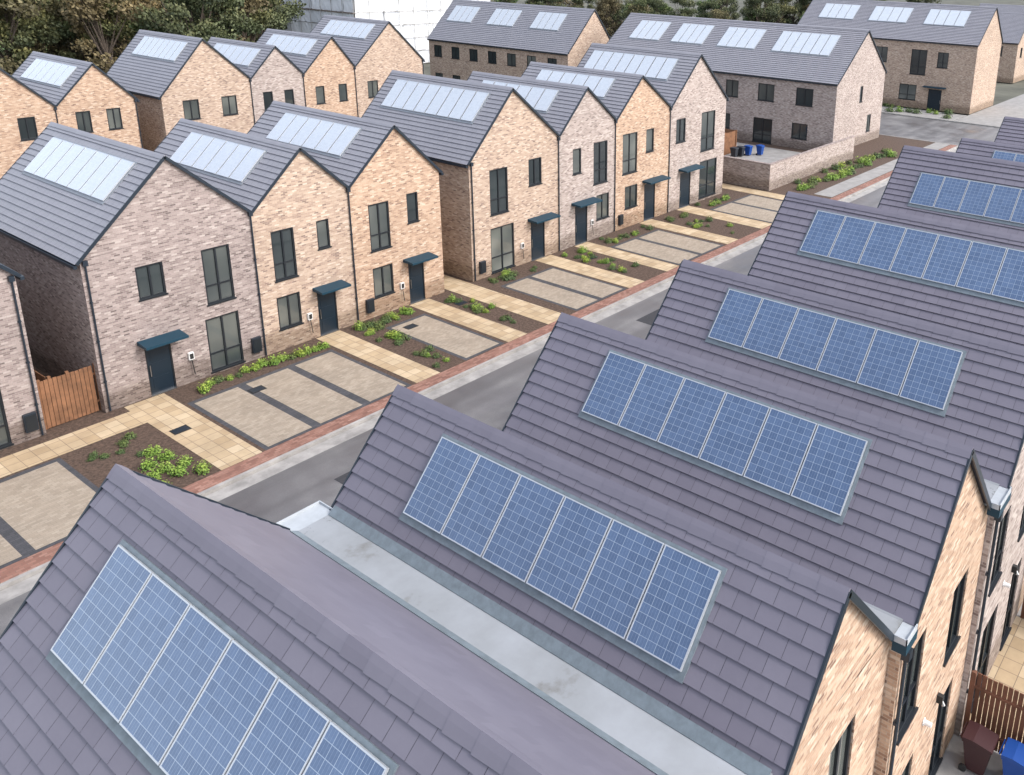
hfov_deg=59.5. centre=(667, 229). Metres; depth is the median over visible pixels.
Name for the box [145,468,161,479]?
shrub
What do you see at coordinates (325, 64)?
terraced house
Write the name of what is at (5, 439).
window
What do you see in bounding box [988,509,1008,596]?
window
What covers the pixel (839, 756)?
window
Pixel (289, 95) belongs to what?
window
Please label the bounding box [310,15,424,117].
terraced house
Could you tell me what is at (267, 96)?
window
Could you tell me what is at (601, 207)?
window
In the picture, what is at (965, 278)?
terraced house
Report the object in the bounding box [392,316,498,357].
driveway
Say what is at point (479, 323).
path
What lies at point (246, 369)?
shrub
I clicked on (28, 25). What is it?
tree
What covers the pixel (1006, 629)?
window
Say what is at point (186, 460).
shrub
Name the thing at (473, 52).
window
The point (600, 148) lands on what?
window
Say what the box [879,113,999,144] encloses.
road
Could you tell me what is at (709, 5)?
tree
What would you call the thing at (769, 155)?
patio
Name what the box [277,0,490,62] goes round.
scaffolded building
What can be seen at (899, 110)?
shrub
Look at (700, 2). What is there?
tree
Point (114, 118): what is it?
window
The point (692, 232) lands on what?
path
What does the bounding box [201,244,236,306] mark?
window
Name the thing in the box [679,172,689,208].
door
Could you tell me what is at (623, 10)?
tree
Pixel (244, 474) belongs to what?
kerb
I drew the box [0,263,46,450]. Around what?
terraced house
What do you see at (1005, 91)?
ground
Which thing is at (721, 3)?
tree
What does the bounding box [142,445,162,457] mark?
shrub
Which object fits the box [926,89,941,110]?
door
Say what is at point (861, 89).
window
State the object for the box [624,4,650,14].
tree
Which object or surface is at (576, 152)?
window
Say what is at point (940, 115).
pavement
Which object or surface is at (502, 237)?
window
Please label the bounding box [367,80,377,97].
window
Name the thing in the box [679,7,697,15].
tree
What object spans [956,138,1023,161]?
terraced house
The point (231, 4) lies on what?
tree
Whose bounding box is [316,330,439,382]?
path
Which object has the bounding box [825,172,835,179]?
shrub
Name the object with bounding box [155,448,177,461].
shrub
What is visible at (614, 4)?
tree
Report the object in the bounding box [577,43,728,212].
terraced house
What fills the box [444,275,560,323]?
path
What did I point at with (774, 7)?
tree
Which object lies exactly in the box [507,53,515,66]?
window
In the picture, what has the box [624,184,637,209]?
window
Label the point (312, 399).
driveway
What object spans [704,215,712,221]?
shrub
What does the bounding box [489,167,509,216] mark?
window
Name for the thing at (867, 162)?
shrub
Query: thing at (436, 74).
window
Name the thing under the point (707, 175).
window
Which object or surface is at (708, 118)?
window
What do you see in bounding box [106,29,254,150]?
terraced house
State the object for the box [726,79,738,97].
window
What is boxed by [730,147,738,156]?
wheelie bin
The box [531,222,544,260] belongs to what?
door
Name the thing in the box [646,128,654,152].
window
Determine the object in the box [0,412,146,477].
path
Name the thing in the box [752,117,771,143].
window
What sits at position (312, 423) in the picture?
driveway
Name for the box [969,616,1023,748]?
path
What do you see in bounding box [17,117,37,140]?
window
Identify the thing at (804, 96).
window
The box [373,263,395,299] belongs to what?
window
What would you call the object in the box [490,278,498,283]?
shrub
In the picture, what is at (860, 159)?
shrub
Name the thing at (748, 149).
wheelie bin
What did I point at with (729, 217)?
path
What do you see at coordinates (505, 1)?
tree
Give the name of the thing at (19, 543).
driveway
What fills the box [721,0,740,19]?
tree
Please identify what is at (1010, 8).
terraced house
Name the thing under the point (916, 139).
kerb
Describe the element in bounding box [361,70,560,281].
terraced house
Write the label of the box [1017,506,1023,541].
window
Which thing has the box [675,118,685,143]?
window
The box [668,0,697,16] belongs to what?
tree
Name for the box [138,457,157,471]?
shrub
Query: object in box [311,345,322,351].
shrub
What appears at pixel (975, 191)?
terraced house
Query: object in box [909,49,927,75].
window
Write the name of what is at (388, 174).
terraced house
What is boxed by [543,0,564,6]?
tree
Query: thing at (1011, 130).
terraced house
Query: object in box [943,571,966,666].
window
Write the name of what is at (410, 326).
drain cover
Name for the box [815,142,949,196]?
path
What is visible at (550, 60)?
window
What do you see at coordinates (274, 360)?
shrub
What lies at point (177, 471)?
shrub
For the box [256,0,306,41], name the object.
tree
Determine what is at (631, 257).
path
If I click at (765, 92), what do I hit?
window
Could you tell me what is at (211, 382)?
shrub
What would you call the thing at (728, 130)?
fence
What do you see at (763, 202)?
driveway
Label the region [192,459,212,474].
shrub
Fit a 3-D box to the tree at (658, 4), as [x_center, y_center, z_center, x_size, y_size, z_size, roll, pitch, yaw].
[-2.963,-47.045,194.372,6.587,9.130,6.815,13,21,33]
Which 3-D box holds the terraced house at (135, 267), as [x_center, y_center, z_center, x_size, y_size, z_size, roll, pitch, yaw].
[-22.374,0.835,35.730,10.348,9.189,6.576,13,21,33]
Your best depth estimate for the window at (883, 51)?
109.08 m
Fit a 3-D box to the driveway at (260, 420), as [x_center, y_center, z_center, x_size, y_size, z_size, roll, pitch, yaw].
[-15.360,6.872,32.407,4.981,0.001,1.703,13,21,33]
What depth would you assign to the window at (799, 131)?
81.76 m
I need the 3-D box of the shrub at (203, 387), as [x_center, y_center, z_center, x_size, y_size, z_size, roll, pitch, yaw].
[-17.999,6.123,34.028,0.639,0.383,0.773,-7,19,-26]
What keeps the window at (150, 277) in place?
in the terraced house at (135, 267)
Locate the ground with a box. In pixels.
[6,0,1023,144]
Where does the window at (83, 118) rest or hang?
in the terraced house at (89, 97)
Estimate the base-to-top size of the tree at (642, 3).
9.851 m
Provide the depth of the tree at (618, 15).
181.19 m
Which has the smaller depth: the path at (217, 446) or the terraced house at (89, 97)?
the path at (217, 446)
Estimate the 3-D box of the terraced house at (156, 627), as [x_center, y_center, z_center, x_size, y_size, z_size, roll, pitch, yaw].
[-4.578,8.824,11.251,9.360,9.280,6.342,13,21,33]
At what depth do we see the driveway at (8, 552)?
24.73 m
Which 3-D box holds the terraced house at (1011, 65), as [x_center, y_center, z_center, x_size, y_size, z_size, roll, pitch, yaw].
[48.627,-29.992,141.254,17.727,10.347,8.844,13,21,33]
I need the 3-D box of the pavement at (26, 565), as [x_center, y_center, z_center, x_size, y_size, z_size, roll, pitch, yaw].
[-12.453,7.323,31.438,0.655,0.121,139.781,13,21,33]
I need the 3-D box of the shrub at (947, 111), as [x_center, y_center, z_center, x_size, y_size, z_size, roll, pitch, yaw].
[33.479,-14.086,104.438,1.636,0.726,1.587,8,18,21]
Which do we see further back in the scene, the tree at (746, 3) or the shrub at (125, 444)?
the tree at (746, 3)
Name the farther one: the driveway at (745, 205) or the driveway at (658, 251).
the driveway at (745, 205)
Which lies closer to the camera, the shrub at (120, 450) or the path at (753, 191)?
the shrub at (120, 450)
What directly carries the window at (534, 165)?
in the terraced house at (491, 151)
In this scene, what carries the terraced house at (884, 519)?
on the pavement at (1018, 615)
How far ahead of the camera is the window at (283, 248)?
37.00 m
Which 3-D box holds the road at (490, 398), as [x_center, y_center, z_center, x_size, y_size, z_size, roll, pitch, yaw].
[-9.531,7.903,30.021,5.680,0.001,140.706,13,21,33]
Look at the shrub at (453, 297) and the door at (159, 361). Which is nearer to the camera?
the door at (159, 361)
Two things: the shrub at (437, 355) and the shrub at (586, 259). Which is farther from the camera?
the shrub at (586, 259)
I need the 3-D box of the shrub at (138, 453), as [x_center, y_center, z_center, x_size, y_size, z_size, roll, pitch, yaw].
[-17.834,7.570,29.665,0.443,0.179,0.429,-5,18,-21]
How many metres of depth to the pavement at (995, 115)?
105.78 m
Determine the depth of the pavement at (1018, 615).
19.58 m
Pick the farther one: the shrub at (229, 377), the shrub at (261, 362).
the shrub at (261, 362)
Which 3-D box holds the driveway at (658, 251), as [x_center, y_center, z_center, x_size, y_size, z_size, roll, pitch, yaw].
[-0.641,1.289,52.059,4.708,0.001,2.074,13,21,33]
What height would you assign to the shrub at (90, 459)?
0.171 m
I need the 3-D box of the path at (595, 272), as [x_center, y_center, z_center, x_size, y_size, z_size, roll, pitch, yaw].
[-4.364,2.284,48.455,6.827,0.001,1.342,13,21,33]
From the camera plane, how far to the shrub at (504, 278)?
46.58 m
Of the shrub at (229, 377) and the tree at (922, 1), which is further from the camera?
the tree at (922, 1)
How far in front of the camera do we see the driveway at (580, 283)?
46.55 m
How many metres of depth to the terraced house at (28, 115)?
57.82 m
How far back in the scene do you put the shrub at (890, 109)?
104.70 m
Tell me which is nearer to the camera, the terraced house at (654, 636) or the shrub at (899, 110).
the terraced house at (654, 636)
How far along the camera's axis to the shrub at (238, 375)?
35.24 m
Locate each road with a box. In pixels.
[0,148,955,635]
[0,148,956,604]
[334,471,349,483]
[636,309,658,324]
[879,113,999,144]
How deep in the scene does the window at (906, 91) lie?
108.37 m
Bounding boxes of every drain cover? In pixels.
[169,424,191,434]
[247,385,266,393]
[403,323,417,329]
[453,300,467,305]
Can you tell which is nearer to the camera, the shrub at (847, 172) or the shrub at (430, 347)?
the shrub at (430, 347)
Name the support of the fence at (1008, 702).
on the pavement at (1018, 615)
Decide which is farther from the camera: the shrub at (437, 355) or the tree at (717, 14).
the tree at (717, 14)
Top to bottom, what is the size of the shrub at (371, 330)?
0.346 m
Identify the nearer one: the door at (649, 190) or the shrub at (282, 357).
the shrub at (282, 357)
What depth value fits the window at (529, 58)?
99.32 m
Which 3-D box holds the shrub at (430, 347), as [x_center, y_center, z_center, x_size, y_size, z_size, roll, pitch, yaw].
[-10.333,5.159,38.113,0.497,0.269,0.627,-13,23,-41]
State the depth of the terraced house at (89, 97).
61.78 m
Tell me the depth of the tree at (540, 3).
180.44 m
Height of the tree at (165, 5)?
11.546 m
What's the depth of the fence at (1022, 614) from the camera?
23.32 m
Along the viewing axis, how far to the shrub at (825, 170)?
72.94 m
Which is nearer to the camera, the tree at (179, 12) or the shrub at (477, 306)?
the shrub at (477, 306)
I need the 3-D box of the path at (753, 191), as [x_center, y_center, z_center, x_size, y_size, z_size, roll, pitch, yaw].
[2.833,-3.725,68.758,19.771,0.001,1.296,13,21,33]
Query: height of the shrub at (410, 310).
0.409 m
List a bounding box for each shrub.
[86,455,95,461]
[89,450,97,457]
[97,453,109,459]
[115,448,125,454]
[116,437,130,444]
[120,440,128,447]
[121,431,136,439]
[134,449,144,456]
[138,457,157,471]
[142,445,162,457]
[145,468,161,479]
[154,460,173,473]
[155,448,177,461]
[166,461,188,478]
[175,454,194,467]
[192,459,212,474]
[196,381,211,394]
[206,377,215,385]
[213,374,223,383]
[224,374,234,380]
[235,372,242,377]
[239,364,249,372]
[249,362,260,371]
[255,356,270,366]
[266,354,279,365]
[276,352,288,362]
[286,351,296,360]
[293,348,305,356]
[303,344,313,355]
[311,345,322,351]
[316,341,329,348]
[352,320,364,330]
[358,321,371,330]
[366,319,375,327]
[366,327,375,335]
[371,320,384,327]
[373,322,385,331]
[378,317,392,322]
[387,311,396,316]
[387,330,397,338]
[392,331,401,340]
[393,338,404,345]
[397,332,411,340]
[398,307,409,314]
[401,305,415,314]
[418,348,427,356]
[422,344,434,351]
[431,352,442,358]
[448,294,455,302]
[455,297,462,302]
[472,301,483,309]
[473,308,482,313]
[488,302,495,308]
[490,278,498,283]
[499,314,511,320]
[501,275,513,280]
[503,272,515,279]
[580,255,590,262]
[603,236,614,243]
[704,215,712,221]
[797,184,805,190]
[808,178,817,184]
[820,167,830,172]
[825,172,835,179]
[826,172,839,180]
[829,163,842,169]
[837,167,848,177]
[843,168,852,174]
[854,156,862,162]
[861,157,871,165]
[882,107,895,111]
[887,151,897,156]
[896,106,904,111]
[912,108,921,113]
[941,109,953,113]
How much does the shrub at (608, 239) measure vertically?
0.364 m
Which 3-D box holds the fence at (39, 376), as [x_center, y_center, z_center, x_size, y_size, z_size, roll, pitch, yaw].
[-25.349,5.262,33.526,8.620,1.850,0.122,13,21,33]
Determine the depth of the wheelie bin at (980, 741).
18.64 m
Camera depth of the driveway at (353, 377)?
35.60 m
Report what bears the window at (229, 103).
in the terraced house at (169, 81)
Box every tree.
[0,0,54,74]
[0,0,63,68]
[0,0,75,73]
[25,21,71,55]
[35,0,112,54]
[41,0,120,67]
[53,0,137,62]
[58,0,150,72]
[78,0,139,59]
[101,0,166,46]
[123,11,175,43]
[129,0,253,41]
[150,0,167,20]
[157,0,208,25]
[160,0,264,40]
[207,0,272,42]
[209,0,284,41]
[235,1,290,42]
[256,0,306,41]
[491,0,518,3]
[530,0,567,6]
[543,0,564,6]
[545,0,567,5]
[566,0,584,7]
[570,0,597,8]
[593,0,623,34]
[594,2,617,35]
[603,1,628,34]
[610,7,629,26]
[624,0,657,8]
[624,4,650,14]
[633,0,655,13]
[646,0,669,14]
[654,2,673,14]
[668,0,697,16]
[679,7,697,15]
[695,0,720,17]
[697,0,717,17]
[708,9,732,19]
[711,0,739,19]
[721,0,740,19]
[739,0,781,22]
[742,7,768,21]
[743,0,775,21]
[763,0,797,23]
[780,0,805,23]
[790,0,811,24]
[794,0,811,21]
[905,0,941,3]
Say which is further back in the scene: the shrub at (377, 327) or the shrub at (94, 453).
the shrub at (377, 327)
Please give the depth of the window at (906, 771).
16.69 m
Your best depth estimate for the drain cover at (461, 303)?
43.33 m
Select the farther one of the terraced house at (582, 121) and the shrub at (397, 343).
the terraced house at (582, 121)
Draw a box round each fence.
[34,370,55,420]
[36,363,101,429]
[724,130,735,154]
[725,129,736,146]
[961,670,1023,753]
[1020,598,1023,618]
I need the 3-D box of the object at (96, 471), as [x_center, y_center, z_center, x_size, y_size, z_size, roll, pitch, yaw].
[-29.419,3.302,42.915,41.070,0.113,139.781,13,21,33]
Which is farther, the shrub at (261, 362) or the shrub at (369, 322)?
the shrub at (369, 322)
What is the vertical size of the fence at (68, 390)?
1.900 m
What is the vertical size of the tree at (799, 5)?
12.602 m
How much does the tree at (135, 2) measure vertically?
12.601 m
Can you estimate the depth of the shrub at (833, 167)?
74.05 m
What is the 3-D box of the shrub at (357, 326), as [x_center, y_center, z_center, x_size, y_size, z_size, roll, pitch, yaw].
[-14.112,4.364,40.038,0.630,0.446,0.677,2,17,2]
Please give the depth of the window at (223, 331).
35.58 m
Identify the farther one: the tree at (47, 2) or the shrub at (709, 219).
the tree at (47, 2)
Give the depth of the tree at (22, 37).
88.21 m
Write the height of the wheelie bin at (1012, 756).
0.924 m
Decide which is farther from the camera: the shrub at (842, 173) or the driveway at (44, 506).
the shrub at (842, 173)
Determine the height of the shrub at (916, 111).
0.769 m
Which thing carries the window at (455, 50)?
in the terraced house at (465, 38)
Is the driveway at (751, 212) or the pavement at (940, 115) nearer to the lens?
the driveway at (751, 212)
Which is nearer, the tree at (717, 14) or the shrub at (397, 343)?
the shrub at (397, 343)
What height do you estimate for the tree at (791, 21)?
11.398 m
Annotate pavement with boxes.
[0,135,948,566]
[0,145,956,583]
[881,106,966,120]
[943,603,1022,756]
[955,94,1023,126]
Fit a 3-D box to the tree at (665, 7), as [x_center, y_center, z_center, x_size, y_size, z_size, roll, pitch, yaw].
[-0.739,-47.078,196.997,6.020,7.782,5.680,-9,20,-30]
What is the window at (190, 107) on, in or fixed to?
in the terraced house at (169, 81)
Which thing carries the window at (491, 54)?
in the terraced house at (465, 38)
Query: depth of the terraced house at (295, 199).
37.75 m
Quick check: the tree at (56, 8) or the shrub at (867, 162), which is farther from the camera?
the tree at (56, 8)
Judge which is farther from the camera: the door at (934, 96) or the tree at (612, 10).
the tree at (612, 10)
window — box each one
[0,391,13,449]
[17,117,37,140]
[75,111,93,132]
[106,107,123,130]
[135,261,168,301]
[182,99,201,119]
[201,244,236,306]
[205,310,245,373]
[221,95,237,115]
[263,91,272,110]
[270,227,298,282]
[276,292,303,331]
[284,89,293,103]
[315,86,325,104]
[316,219,331,250]
[338,83,348,101]
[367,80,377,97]
[368,201,392,252]
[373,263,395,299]
[406,192,419,223]
[434,45,441,56]
[435,72,442,76]
[451,47,459,59]
[469,49,477,61]
[488,51,496,63]
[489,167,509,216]
[490,223,515,274]
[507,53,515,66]
[527,55,535,65]
[528,157,542,186]
[548,58,556,63]
[572,148,581,175]
[593,140,607,185]
[596,192,609,220]
[622,132,637,175]
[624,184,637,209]
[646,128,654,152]
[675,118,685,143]
[698,157,716,199]
[700,110,714,152]
[725,113,729,128]
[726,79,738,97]
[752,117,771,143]
[758,83,774,101]
[791,122,807,140]
[796,87,813,106]
[828,718,852,774]
[859,86,862,102]
[866,114,870,131]
[877,46,887,61]
[896,632,923,745]
[898,83,916,100]
[902,758,910,774]
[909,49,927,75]
[928,682,950,774]
[936,52,948,68]
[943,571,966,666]
[971,608,995,712]
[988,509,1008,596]
[999,561,1019,650]
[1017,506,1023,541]
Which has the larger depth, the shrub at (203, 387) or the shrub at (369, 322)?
the shrub at (369, 322)
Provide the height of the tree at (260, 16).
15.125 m
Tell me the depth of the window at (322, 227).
38.35 m
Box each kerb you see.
[0,146,957,590]
[879,134,957,145]
[881,112,999,127]
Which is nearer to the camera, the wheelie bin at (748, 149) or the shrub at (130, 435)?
the shrub at (130, 435)
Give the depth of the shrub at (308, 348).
37.43 m
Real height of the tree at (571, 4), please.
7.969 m
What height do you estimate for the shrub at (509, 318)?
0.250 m
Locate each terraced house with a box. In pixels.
[0,68,58,178]
[0,122,266,412]
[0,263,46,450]
[0,464,655,774]
[12,51,142,147]
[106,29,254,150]
[153,118,358,354]
[208,37,305,122]
[247,100,443,322]
[256,28,358,116]
[277,384,893,774]
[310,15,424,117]
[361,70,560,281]
[427,0,609,80]
[467,71,617,250]
[502,312,991,774]
[521,61,672,231]
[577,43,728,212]
[606,13,886,149]
[645,259,1023,735]
[747,191,1023,612]
[797,0,1002,113]
[877,145,1023,235]
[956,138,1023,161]
[979,3,1023,12]
[994,116,1023,145]
[996,12,1023,82]
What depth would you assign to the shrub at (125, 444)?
30.07 m
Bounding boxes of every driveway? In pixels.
[0,457,98,568]
[0,462,95,549]
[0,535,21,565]
[187,349,410,449]
[194,387,311,446]
[247,368,361,422]
[295,352,405,400]
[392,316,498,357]
[506,278,596,308]
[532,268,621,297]
[616,239,697,263]
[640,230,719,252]
[710,194,781,222]
[714,203,776,221]
[735,195,781,210]
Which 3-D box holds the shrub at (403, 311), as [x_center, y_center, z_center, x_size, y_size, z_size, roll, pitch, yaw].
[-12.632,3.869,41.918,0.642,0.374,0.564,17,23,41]
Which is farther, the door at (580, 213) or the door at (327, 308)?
the door at (580, 213)
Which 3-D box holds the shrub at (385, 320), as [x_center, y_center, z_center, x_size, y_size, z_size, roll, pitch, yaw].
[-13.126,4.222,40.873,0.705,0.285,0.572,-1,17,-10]
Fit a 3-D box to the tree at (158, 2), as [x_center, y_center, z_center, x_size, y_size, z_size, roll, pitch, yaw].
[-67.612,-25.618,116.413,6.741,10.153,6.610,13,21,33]
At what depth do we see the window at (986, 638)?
20.72 m
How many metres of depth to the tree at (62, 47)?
93.14 m
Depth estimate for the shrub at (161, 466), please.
28.70 m
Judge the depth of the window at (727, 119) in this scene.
86.08 m
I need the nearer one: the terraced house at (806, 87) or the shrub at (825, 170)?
the shrub at (825, 170)
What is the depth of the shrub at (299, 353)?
37.16 m
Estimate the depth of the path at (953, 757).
19.07 m
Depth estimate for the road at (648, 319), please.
42.48 m
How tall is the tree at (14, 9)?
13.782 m
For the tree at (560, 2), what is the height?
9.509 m
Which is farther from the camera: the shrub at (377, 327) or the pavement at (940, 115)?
the pavement at (940, 115)
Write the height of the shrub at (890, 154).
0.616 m
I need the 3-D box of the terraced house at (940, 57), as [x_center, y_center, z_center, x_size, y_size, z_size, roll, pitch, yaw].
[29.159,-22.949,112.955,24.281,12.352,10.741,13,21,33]
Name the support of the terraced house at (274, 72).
on the ground
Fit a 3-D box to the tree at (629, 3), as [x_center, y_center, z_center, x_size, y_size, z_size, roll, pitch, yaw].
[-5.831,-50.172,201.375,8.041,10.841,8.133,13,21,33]
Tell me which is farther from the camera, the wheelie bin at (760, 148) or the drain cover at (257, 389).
the wheelie bin at (760, 148)
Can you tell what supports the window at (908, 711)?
in the terraced house at (884, 519)
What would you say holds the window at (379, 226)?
in the terraced house at (388, 174)
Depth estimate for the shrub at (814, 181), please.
68.87 m
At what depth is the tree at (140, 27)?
94.52 m
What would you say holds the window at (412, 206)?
in the terraced house at (388, 174)
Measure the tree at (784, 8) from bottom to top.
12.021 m
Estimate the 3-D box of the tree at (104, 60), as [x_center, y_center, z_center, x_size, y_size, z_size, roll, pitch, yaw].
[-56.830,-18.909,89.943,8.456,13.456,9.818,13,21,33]
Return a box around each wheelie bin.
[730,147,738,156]
[736,146,745,155]
[744,145,752,155]
[756,144,764,154]
[958,720,998,774]
[999,737,1023,774]
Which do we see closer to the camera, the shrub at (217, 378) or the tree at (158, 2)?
the shrub at (217, 378)
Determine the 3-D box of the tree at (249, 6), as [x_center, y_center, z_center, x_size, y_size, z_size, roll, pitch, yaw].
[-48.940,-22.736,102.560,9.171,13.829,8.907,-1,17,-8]
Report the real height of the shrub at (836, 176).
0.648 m
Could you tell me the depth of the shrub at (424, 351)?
37.54 m
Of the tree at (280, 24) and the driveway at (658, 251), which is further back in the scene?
the tree at (280, 24)
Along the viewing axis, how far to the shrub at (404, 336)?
39.06 m
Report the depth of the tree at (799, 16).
192.78 m
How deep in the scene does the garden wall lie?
68.42 m
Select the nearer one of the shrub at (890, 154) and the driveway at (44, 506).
the driveway at (44, 506)
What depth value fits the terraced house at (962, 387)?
20.61 m
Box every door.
[144,344,177,396]
[317,291,338,335]
[408,263,425,303]
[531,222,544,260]
[575,206,586,245]
[644,184,654,220]
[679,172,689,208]
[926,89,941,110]
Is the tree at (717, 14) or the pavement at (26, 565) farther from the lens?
the tree at (717, 14)
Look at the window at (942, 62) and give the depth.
104.98 m
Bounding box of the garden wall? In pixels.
[722,136,854,190]
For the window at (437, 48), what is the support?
in the terraced house at (465, 38)
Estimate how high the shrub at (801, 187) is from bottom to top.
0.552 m
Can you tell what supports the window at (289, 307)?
in the terraced house at (295, 199)
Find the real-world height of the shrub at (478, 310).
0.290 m
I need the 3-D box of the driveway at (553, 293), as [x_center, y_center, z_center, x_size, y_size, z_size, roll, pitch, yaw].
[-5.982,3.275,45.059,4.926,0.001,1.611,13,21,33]
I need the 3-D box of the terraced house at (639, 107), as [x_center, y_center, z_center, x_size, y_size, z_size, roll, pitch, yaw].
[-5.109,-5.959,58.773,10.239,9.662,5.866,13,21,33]
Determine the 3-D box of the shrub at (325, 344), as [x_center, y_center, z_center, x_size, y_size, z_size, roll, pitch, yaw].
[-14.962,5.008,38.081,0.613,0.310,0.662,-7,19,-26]
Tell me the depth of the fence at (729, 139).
78.62 m
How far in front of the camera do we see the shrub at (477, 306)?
42.55 m
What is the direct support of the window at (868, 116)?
in the terraced house at (806, 87)
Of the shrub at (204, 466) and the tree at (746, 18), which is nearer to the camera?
the shrub at (204, 466)
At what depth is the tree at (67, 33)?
91.50 m
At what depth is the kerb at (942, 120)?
100.42 m
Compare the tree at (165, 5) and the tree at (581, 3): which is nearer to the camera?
the tree at (165, 5)
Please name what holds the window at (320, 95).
in the terraced house at (325, 64)
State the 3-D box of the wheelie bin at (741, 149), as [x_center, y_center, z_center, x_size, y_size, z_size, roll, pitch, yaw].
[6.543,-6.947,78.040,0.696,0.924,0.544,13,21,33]
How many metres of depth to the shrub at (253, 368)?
35.83 m
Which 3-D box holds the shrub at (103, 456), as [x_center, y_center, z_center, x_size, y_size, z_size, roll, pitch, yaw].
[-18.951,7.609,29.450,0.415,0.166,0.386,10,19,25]
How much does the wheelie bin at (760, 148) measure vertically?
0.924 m
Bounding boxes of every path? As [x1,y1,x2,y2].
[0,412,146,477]
[124,393,261,469]
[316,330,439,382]
[410,298,526,341]
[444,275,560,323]
[535,255,643,287]
[575,242,677,270]
[640,219,737,243]
[677,206,770,228]
[722,183,784,199]
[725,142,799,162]
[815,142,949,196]
[936,734,1002,774]
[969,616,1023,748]
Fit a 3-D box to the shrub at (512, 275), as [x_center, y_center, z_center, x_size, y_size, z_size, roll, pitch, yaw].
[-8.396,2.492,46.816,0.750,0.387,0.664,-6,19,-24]
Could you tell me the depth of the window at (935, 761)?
18.64 m
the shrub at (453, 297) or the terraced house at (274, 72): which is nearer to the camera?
the shrub at (453, 297)
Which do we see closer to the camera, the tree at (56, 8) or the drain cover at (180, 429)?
the drain cover at (180, 429)
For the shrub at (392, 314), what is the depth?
41.42 m
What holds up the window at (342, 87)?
in the terraced house at (325, 64)
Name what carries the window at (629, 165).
in the terraced house at (639, 107)
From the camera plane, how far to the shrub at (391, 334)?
39.23 m
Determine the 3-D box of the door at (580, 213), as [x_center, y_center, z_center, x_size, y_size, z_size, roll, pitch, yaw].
[-5.190,-0.292,52.692,0.140,2.390,1.121,13,21,33]
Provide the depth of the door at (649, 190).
58.10 m
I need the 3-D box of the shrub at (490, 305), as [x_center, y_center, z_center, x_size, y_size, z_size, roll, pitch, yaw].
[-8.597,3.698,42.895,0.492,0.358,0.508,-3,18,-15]
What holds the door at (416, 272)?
in the terraced house at (388, 174)

